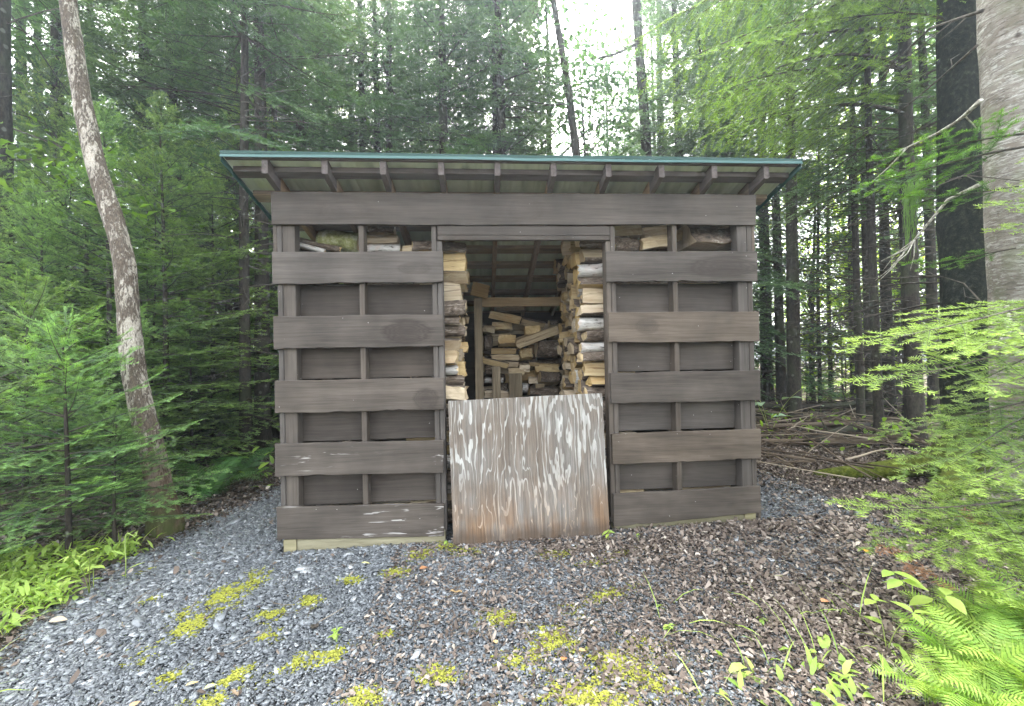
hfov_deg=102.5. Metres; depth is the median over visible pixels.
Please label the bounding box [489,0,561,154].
spruce tree
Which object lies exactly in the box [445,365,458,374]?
firewood log
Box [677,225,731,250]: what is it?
firewood log
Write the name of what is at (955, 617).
fern
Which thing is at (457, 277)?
firewood log
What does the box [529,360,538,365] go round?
firewood log
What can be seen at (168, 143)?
spruce tree
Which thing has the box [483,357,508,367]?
firewood log
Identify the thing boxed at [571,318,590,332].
firewood log
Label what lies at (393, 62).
spruce tree
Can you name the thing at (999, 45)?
fir tree
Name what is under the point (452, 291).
firewood log
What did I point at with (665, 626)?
seedling
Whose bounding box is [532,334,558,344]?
firewood log
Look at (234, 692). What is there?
wood chip
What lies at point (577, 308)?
firewood log
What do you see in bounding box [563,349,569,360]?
firewood log
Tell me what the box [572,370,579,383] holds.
firewood log
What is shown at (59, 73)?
young fir
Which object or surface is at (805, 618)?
bark strip
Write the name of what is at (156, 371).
young fir
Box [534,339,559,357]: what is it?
firewood log
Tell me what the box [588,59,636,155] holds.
spruce tree
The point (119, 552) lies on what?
curled stalk
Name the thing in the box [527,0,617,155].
leaning tree
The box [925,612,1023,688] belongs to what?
fern
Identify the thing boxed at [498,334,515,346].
firewood log
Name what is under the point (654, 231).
firewood log
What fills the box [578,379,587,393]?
firewood log
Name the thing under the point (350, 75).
spruce tree
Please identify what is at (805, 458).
brushwood
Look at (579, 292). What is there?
firewood log
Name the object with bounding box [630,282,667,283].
firewood log
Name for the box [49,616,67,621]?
fallen leaf
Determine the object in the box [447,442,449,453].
firewood log
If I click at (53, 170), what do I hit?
maple sapling
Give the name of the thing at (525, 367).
firewood log
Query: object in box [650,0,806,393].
spruce tree
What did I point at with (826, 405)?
fallen log
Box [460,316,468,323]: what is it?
firewood log
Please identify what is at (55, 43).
spruce tree
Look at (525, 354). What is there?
firewood log
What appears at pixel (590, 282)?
firewood log
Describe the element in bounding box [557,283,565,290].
firewood log
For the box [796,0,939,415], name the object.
spruce tree
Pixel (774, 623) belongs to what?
bark strip
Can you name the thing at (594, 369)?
firewood log
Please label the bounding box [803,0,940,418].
spruce tree
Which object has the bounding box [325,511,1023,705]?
leaf crumbs
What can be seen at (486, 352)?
firewood log
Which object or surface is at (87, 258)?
young fir
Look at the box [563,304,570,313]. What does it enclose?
firewood log
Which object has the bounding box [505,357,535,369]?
firewood log
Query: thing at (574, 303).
firewood log
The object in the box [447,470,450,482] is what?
firewood log
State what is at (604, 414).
firewood log
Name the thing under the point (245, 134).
spruce tree
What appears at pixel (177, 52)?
spruce tree
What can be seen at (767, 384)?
spruce tree
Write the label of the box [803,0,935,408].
spruce tree
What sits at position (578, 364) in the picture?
firewood log
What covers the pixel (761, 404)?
bush
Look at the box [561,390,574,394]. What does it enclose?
firewood log
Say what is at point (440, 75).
spruce tree
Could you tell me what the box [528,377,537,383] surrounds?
firewood log
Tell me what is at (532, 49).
spruce tree
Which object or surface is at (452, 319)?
firewood log
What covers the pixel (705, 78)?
spruce tree
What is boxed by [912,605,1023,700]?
fern
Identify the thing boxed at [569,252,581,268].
firewood log
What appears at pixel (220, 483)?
fern
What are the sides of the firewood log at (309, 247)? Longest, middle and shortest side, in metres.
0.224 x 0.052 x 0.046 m
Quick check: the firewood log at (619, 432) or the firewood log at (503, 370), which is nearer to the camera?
the firewood log at (619, 432)
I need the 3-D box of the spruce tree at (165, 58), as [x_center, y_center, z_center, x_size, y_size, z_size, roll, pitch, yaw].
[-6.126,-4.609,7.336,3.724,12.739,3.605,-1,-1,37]
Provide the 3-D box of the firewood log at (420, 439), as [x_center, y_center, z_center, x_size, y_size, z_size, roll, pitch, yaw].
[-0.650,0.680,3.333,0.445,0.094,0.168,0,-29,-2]
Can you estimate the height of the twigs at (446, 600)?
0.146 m
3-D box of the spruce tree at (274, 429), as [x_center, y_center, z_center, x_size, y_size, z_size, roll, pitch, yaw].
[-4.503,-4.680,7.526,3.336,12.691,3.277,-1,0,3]
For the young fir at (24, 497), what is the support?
on the ground at (684, 635)
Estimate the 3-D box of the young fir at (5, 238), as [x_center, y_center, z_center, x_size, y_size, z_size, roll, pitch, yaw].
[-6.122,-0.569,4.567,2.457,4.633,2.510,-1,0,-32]
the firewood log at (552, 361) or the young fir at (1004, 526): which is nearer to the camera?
the young fir at (1004, 526)
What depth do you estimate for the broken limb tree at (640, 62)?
9.56 m
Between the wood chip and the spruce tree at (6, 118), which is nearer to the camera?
the wood chip
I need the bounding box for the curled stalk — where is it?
[112,532,140,577]
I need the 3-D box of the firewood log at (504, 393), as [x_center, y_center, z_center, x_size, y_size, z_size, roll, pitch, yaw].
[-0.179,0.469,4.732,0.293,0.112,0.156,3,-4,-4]
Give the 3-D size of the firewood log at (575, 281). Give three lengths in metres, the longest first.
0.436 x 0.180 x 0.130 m
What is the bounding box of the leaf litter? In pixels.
[0,410,1023,705]
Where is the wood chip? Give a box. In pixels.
[230,689,238,695]
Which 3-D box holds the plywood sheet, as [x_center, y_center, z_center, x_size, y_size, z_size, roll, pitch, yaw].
[0.130,0.859,3.073,1.166,1.061,0.016,-2,-3,-4]
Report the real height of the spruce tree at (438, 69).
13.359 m
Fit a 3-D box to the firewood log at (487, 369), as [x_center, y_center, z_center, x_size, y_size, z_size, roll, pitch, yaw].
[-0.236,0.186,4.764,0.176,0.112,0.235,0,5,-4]
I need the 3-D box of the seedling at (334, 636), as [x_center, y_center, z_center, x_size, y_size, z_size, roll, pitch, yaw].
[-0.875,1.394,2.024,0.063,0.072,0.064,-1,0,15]
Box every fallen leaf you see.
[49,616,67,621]
[129,701,139,705]
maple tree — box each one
[428,0,658,159]
[515,41,667,155]
[753,163,899,402]
[770,34,929,383]
[784,121,939,400]
[810,141,939,402]
[839,138,938,368]
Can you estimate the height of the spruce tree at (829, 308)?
9.643 m
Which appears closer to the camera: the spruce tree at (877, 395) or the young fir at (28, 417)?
the young fir at (28, 417)
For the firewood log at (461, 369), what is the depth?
3.45 m
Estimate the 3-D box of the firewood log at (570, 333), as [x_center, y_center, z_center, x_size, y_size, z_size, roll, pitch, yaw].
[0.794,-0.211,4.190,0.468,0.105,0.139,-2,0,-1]
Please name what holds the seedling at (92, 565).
on the ground at (684, 635)
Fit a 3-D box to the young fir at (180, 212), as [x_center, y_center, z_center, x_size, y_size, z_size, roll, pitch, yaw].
[-5.180,-0.709,6.496,2.643,4.877,2.587,-1,0,-18]
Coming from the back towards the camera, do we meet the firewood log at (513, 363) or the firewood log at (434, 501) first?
the firewood log at (513, 363)
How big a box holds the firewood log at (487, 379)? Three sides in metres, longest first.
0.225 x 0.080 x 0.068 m
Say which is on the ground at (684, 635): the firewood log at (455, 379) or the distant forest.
the distant forest
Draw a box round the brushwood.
[755,389,988,495]
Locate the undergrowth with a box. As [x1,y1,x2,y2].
[29,378,936,487]
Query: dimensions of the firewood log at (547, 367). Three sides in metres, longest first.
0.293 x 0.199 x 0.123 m
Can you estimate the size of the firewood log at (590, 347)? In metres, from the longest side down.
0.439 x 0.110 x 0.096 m
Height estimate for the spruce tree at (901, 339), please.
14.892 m
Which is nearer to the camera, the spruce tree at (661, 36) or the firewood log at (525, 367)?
the firewood log at (525, 367)
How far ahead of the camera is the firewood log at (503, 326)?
4.77 m
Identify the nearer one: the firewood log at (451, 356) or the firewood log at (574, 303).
the firewood log at (451, 356)
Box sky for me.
[11,0,938,361]
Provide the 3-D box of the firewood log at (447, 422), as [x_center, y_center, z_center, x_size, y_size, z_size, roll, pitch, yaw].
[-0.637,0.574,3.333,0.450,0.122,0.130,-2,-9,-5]
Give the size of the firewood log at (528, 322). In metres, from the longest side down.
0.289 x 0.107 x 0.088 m
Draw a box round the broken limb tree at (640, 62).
[586,0,651,159]
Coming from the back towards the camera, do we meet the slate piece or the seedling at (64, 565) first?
the seedling at (64, 565)
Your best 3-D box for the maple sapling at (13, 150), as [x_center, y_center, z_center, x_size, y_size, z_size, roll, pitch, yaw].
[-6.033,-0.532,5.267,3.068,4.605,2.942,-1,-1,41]
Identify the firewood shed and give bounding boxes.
[219,150,802,551]
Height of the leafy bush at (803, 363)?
2.195 m
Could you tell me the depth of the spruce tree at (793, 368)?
7.33 m
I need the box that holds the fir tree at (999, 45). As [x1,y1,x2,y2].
[852,0,1023,532]
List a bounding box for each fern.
[139,456,265,501]
[191,447,274,477]
[868,648,998,705]
[889,609,1023,679]
[895,651,1023,705]
[898,586,1023,650]
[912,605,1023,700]
[913,643,1023,705]
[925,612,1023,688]
[927,591,1023,666]
[929,576,1023,632]
[959,564,1023,628]
[975,581,1023,649]
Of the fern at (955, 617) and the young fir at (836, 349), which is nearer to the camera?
the fern at (955, 617)
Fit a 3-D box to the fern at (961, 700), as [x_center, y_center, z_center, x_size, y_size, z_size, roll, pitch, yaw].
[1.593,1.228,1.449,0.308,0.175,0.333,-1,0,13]
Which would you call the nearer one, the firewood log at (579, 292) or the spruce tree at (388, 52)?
the firewood log at (579, 292)
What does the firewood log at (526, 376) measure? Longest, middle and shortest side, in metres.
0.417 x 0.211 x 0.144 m
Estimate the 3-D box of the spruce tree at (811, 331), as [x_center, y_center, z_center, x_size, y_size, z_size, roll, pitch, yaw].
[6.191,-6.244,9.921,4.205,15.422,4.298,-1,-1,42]
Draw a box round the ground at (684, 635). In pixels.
[0,361,1023,705]
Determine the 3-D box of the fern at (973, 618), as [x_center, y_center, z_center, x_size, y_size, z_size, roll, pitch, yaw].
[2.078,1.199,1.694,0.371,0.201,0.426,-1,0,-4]
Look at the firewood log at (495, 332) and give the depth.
5.03 m
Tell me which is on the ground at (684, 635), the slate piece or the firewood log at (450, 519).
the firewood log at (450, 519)
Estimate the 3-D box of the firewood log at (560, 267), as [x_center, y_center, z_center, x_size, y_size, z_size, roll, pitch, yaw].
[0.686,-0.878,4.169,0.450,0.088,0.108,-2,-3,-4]
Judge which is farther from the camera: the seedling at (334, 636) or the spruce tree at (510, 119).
the spruce tree at (510, 119)
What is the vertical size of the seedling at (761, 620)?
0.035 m
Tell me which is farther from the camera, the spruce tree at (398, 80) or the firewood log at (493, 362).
the spruce tree at (398, 80)
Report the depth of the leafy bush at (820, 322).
10.50 m
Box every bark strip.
[766,619,781,628]
[778,604,813,623]
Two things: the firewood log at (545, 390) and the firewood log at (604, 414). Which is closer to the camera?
the firewood log at (604, 414)
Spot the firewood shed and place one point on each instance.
(685, 352)
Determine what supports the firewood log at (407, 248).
on the firewood log
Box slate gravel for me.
[0,468,1023,705]
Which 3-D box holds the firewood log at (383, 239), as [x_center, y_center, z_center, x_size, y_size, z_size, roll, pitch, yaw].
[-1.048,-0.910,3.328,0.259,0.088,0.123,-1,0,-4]
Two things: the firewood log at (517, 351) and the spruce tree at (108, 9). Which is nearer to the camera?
the firewood log at (517, 351)
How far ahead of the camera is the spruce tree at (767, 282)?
8.13 m
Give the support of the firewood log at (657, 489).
on the firewood log
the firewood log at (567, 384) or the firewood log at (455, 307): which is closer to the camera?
the firewood log at (455, 307)
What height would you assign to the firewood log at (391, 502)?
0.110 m
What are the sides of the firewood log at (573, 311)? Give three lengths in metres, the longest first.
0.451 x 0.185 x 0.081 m
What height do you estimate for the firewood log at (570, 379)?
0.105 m
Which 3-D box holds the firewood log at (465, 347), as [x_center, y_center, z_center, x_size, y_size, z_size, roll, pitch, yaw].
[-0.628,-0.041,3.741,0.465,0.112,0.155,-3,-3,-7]
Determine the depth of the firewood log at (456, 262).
3.33 m
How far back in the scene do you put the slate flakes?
2.23 m
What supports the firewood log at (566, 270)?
on the firewood log
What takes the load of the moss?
on the slate gravel
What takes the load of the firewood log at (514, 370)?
on the firewood log at (524, 387)
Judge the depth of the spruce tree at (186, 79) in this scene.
7.24 m
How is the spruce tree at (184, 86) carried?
on the ground at (684, 635)
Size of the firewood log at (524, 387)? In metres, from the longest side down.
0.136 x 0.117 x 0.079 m
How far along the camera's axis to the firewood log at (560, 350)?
4.34 m
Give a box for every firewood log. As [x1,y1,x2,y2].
[300,238,341,251]
[300,243,325,251]
[316,229,358,251]
[316,284,358,285]
[316,503,362,505]
[367,226,395,234]
[367,235,399,244]
[367,244,401,251]
[368,283,419,284]
[372,500,410,503]
[402,245,428,250]
[406,430,449,441]
[410,375,464,384]
[410,493,451,507]
[412,240,466,252]
[414,282,462,300]
[443,253,466,270]
[444,271,468,283]
[444,300,466,315]
[444,315,459,324]
[445,325,466,336]
[445,338,461,350]
[445,350,458,364]
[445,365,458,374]
[446,384,468,399]
[446,402,448,416]
[446,416,448,429]
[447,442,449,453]
[447,455,450,468]
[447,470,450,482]
[447,482,450,492]
[448,361,466,375]
[448,508,452,522]
[458,349,463,360]
[459,283,467,292]
[459,342,468,352]
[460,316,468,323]
[460,317,464,325]
[482,325,513,334]
[483,325,495,332]
[483,333,510,346]
[483,347,491,356]
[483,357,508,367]
[483,360,510,373]
[483,373,505,384]
[484,334,492,349]
[484,364,491,374]
[484,377,503,382]
[484,389,508,397]
[488,310,521,324]
[490,354,519,360]
[491,347,516,353]
[492,322,512,331]
[496,307,523,312]
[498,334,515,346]
[501,383,508,390]
[504,321,524,333]
[504,347,534,357]
[504,361,518,366]
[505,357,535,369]
[505,370,536,383]
[508,368,524,375]
[515,326,558,348]
[519,348,532,360]
[519,363,529,371]
[521,317,545,327]
[522,383,527,392]
[524,325,540,334]
[527,345,561,355]
[527,386,560,395]
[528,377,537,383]
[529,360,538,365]
[530,358,561,367]
[530,382,560,395]
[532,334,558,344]
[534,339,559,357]
[534,363,559,374]
[535,383,544,387]
[538,371,561,385]
[540,323,560,330]
[548,320,558,327]
[553,258,563,273]
[557,262,564,270]
[557,271,566,281]
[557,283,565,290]
[557,345,565,355]
[558,323,571,332]
[558,331,568,344]
[560,374,568,384]
[561,241,573,255]
[561,291,569,303]
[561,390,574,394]
[562,255,570,266]
[562,302,569,314]
[562,361,570,370]
[562,378,573,389]
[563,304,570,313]
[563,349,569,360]
[564,266,572,279]
[564,337,574,349]
[565,316,571,327]
[566,256,572,270]
[566,272,572,282]
[567,342,578,353]
[567,353,577,361]
[568,329,573,336]
[568,374,574,383]
[569,241,579,251]
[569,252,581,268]
[569,285,579,298]
[569,299,579,310]
[570,362,581,372]
[571,309,575,317]
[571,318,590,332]
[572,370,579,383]
[573,269,577,285]
[574,331,603,342]
[574,356,582,367]
[575,236,629,247]
[575,307,602,317]
[575,317,603,330]
[576,285,582,296]
[576,304,602,315]
[576,351,603,361]
[577,263,602,277]
[577,277,629,288]
[577,369,588,379]
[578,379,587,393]
[579,247,601,263]
[579,297,602,305]
[579,342,603,351]
[580,288,602,302]
[581,330,603,341]
[582,360,603,364]
[582,363,634,375]
[583,386,604,397]
[586,375,604,385]
[602,400,605,417]
[604,429,635,447]
[615,225,642,238]
[615,239,639,250]
[620,489,643,492]
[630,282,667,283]
[639,225,666,238]
[639,234,666,250]
[644,488,672,490]
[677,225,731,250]
[677,230,682,241]
[678,281,720,283]
[682,485,730,489]
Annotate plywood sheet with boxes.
[448,393,609,544]
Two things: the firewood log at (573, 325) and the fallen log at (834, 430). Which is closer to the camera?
the firewood log at (573, 325)
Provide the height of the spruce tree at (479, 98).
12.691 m
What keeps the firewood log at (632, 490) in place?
on the firewood log
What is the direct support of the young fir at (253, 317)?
on the ground at (684, 635)
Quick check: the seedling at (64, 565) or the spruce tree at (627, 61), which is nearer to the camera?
the seedling at (64, 565)
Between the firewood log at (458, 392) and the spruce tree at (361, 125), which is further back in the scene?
the spruce tree at (361, 125)
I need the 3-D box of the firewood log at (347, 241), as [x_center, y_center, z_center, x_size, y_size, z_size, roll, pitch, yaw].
[-1.395,-0.892,3.328,0.335,0.184,0.206,5,-1,-4]
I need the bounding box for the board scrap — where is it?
[470,281,489,298]
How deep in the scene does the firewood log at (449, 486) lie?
3.31 m
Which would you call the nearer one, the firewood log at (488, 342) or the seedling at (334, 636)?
the seedling at (334, 636)
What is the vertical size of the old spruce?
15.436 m
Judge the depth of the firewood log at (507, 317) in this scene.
4.66 m
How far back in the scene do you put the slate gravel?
2.18 m
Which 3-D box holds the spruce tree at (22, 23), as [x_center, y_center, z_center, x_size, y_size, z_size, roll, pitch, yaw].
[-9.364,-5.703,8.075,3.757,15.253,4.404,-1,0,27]
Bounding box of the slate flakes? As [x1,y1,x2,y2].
[0,499,910,705]
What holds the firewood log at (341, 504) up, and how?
on the firewood log
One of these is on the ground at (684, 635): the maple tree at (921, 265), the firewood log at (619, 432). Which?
the maple tree at (921, 265)
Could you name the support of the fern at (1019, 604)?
on the leaf crumbs
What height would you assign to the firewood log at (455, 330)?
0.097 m
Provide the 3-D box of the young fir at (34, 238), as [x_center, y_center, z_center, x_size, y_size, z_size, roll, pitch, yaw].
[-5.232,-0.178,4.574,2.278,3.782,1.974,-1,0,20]
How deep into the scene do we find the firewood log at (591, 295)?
3.40 m
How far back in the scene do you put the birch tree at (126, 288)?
3.53 m
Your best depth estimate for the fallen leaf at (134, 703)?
1.67 m
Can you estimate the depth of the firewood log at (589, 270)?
3.39 m
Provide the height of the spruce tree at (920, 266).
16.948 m
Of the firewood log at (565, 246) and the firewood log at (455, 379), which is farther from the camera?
the firewood log at (565, 246)
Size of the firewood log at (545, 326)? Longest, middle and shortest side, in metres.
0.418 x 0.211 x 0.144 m
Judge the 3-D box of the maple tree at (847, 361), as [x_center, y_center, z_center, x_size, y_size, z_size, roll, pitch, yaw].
[8.707,-2.100,10.357,4.143,6.946,4.284,-1,0,28]
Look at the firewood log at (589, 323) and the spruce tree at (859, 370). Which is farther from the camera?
the spruce tree at (859, 370)
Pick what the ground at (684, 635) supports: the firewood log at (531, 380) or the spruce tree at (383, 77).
the spruce tree at (383, 77)
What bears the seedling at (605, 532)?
on the ground at (684, 635)
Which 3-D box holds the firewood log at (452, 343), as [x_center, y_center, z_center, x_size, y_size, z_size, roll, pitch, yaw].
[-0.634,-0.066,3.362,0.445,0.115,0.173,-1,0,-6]
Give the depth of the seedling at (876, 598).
1.84 m
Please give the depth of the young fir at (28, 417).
3.04 m
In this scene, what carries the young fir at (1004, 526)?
on the ground at (684, 635)
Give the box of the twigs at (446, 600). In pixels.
[0,482,1023,705]
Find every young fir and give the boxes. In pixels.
[0,91,279,476]
[0,96,208,460]
[0,96,248,483]
[0,122,85,466]
[0,170,139,505]
[0,268,183,537]
[0,303,231,561]
[0,333,172,551]
[1,125,105,475]
[11,50,175,444]
[23,402,211,546]
[38,303,223,507]
[48,154,275,450]
[61,161,279,472]
[122,301,259,470]
[130,67,280,439]
[775,302,849,400]
[807,288,864,401]
[826,157,1023,607]
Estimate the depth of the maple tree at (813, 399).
9.37 m
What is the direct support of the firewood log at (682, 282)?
on the firewood shed
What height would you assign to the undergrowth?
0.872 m
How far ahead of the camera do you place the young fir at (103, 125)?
4.80 m
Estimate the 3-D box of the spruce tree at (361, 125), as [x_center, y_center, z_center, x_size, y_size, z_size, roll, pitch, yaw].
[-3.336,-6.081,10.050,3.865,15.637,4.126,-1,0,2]
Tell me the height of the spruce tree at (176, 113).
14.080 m
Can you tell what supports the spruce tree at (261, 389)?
on the ground at (684, 635)
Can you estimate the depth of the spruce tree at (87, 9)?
8.37 m
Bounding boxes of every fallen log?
[670,413,886,430]
[755,388,887,408]
[755,401,854,415]
[761,421,940,446]
[803,417,940,444]
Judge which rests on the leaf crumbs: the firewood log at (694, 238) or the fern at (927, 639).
the fern at (927, 639)
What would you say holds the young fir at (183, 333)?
on the ground at (684, 635)
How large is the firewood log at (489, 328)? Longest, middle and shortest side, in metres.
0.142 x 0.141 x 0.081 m
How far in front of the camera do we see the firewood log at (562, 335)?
4.32 m
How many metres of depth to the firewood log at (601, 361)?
3.56 m
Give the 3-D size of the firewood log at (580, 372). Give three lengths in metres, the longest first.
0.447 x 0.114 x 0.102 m
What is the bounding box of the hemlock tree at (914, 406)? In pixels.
[632,0,966,449]
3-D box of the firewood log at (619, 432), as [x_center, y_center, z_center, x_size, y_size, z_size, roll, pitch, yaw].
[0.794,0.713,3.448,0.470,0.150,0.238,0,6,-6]
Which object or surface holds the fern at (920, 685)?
on the leaf crumbs
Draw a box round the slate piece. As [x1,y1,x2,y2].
[309,623,318,628]
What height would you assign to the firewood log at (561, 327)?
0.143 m
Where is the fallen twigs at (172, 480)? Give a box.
[0,426,349,525]
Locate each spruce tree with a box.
[0,0,227,487]
[11,0,134,405]
[11,0,186,452]
[11,0,199,433]
[12,1,151,433]
[13,0,252,402]
[23,0,271,449]
[89,0,337,429]
[93,0,271,439]
[95,0,362,464]
[97,9,223,211]
[100,0,252,424]
[101,0,233,352]
[104,0,377,453]
[125,1,250,432]
[134,0,281,438]
[155,0,363,436]
[159,0,343,410]
[185,0,375,439]
[253,1,400,281]
[270,0,374,247]
[293,0,436,152]
[304,0,438,378]
[305,0,395,149]
[308,0,470,152]
[349,0,456,153]
[350,0,524,153]
[371,7,409,135]
[392,1,484,152]
[392,11,448,153]
[401,0,611,154]
[407,0,529,154]
[409,0,579,154]
[458,22,515,139]
[470,0,555,154]
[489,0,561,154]
[507,20,570,154]
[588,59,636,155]
[600,0,760,322]
[611,33,640,154]
[615,0,778,399]
[620,0,681,155]
[645,0,867,416]
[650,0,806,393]
[665,0,783,405]
[673,0,935,422]
[685,0,887,410]
[706,0,849,410]
[707,1,878,400]
[755,0,939,432]
[757,0,940,418]
[760,75,880,413]
[768,0,939,444]
[768,42,901,402]
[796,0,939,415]
[798,0,939,420]
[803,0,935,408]
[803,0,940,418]
[842,17,939,384]
[859,23,940,366]
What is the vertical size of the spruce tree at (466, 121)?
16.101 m
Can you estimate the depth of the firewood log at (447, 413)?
3.27 m
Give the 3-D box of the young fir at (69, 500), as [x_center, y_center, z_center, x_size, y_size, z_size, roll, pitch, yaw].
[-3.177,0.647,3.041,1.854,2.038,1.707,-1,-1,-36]
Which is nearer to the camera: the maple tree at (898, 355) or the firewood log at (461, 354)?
the firewood log at (461, 354)
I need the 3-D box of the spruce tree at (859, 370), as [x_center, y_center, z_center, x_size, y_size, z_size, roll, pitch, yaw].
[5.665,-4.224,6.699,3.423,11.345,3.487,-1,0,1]
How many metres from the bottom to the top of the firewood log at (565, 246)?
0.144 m
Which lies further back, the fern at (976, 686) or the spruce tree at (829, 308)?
the spruce tree at (829, 308)
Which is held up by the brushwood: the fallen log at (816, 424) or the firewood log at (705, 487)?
the fallen log at (816, 424)
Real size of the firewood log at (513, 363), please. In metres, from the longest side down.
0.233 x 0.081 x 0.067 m
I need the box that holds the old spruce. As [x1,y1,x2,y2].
[744,0,1023,500]
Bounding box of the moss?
[119,540,709,705]
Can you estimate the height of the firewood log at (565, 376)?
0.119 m
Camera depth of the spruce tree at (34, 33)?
8.45 m
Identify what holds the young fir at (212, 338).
on the ground at (684, 635)
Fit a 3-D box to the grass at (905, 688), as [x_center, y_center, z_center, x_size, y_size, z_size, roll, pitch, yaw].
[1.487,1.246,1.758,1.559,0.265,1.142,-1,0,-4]
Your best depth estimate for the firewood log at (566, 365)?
4.14 m
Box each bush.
[754,324,816,392]
[755,386,806,430]
[784,296,839,373]
[807,326,889,409]
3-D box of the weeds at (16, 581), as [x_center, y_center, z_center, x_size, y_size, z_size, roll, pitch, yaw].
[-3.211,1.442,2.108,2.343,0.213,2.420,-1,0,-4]
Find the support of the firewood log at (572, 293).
on the firewood log at (574, 303)
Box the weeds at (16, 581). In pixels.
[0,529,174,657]
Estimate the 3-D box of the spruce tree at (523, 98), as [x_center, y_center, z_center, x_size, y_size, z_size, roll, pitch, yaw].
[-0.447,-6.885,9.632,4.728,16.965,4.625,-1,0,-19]
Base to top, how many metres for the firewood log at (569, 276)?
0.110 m
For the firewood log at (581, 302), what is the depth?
3.57 m
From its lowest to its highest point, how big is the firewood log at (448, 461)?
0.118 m
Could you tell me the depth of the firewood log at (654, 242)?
3.39 m
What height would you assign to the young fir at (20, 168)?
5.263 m
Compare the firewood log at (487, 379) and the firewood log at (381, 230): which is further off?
the firewood log at (487, 379)
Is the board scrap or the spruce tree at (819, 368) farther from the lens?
the spruce tree at (819, 368)
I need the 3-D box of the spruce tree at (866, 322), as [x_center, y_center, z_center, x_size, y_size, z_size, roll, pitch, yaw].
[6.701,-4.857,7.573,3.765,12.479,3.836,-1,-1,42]
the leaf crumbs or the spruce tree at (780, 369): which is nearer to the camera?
the leaf crumbs
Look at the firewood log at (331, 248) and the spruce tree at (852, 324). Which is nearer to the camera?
the firewood log at (331, 248)
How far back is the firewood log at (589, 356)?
3.37 m
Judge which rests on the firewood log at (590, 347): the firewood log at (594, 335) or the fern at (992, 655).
the firewood log at (594, 335)
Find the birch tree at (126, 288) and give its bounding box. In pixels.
[58,0,185,539]
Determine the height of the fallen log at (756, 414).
0.363 m
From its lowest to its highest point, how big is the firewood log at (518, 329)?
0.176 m
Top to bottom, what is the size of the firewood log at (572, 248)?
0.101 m
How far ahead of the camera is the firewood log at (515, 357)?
4.74 m
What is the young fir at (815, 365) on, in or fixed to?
on the ground at (684, 635)
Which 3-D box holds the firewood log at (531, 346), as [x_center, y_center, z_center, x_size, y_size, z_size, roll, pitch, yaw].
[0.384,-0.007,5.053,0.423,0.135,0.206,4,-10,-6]
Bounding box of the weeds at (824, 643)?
[714,634,982,705]
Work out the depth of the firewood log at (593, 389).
3.40 m
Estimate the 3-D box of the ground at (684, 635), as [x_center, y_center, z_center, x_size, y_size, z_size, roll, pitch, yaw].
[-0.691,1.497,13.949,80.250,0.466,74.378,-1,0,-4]
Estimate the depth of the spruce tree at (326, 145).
7.96 m
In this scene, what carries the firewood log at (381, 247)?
on the firewood log
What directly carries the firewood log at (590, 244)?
on the firewood log at (590, 255)
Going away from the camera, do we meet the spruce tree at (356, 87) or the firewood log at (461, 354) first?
the firewood log at (461, 354)
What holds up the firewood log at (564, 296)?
on the firewood log at (563, 309)
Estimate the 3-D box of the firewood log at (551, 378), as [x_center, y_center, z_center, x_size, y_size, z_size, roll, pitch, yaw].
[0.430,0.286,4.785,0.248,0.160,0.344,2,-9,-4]
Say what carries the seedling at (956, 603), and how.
on the ground at (684, 635)
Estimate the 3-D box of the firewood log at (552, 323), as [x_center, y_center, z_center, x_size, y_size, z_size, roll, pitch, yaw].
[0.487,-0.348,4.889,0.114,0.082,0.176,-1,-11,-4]
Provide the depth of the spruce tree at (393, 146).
9.44 m
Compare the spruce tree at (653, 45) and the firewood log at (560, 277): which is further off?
the spruce tree at (653, 45)
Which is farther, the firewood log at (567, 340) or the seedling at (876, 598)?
the firewood log at (567, 340)
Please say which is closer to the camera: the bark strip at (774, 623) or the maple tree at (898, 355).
the bark strip at (774, 623)
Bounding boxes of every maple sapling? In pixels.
[0,114,200,405]
[0,144,266,389]
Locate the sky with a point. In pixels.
(608, 5)
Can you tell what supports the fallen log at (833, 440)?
on the ground at (684, 635)
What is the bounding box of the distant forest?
[15,47,756,338]
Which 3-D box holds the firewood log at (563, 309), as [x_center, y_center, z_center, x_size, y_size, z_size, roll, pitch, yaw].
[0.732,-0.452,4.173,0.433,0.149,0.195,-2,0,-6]
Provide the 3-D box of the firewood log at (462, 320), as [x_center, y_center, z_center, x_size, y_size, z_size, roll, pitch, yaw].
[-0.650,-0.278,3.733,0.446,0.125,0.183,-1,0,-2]
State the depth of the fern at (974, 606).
1.93 m
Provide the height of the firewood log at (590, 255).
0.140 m
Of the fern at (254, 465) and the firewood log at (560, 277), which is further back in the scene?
the fern at (254, 465)
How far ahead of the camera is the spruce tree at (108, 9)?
7.22 m
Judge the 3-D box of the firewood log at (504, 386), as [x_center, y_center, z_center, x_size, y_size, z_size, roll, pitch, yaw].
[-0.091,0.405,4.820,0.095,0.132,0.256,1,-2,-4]
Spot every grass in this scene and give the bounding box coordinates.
[643,567,989,705]
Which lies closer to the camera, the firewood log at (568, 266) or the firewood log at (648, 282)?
the firewood log at (648, 282)
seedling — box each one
[51,563,75,577]
[55,548,102,592]
[79,564,104,587]
[328,627,342,641]
[602,530,613,539]
[663,623,674,629]
[756,616,767,624]
[864,594,933,647]
[882,570,966,624]
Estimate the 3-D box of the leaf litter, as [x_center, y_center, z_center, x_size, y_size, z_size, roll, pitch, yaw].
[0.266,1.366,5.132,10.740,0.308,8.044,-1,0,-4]
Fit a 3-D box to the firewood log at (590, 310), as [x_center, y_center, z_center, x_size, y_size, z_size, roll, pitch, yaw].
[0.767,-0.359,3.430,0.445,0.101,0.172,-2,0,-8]
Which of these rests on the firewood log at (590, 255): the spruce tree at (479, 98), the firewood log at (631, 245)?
the firewood log at (631, 245)
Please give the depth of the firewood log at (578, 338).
3.53 m

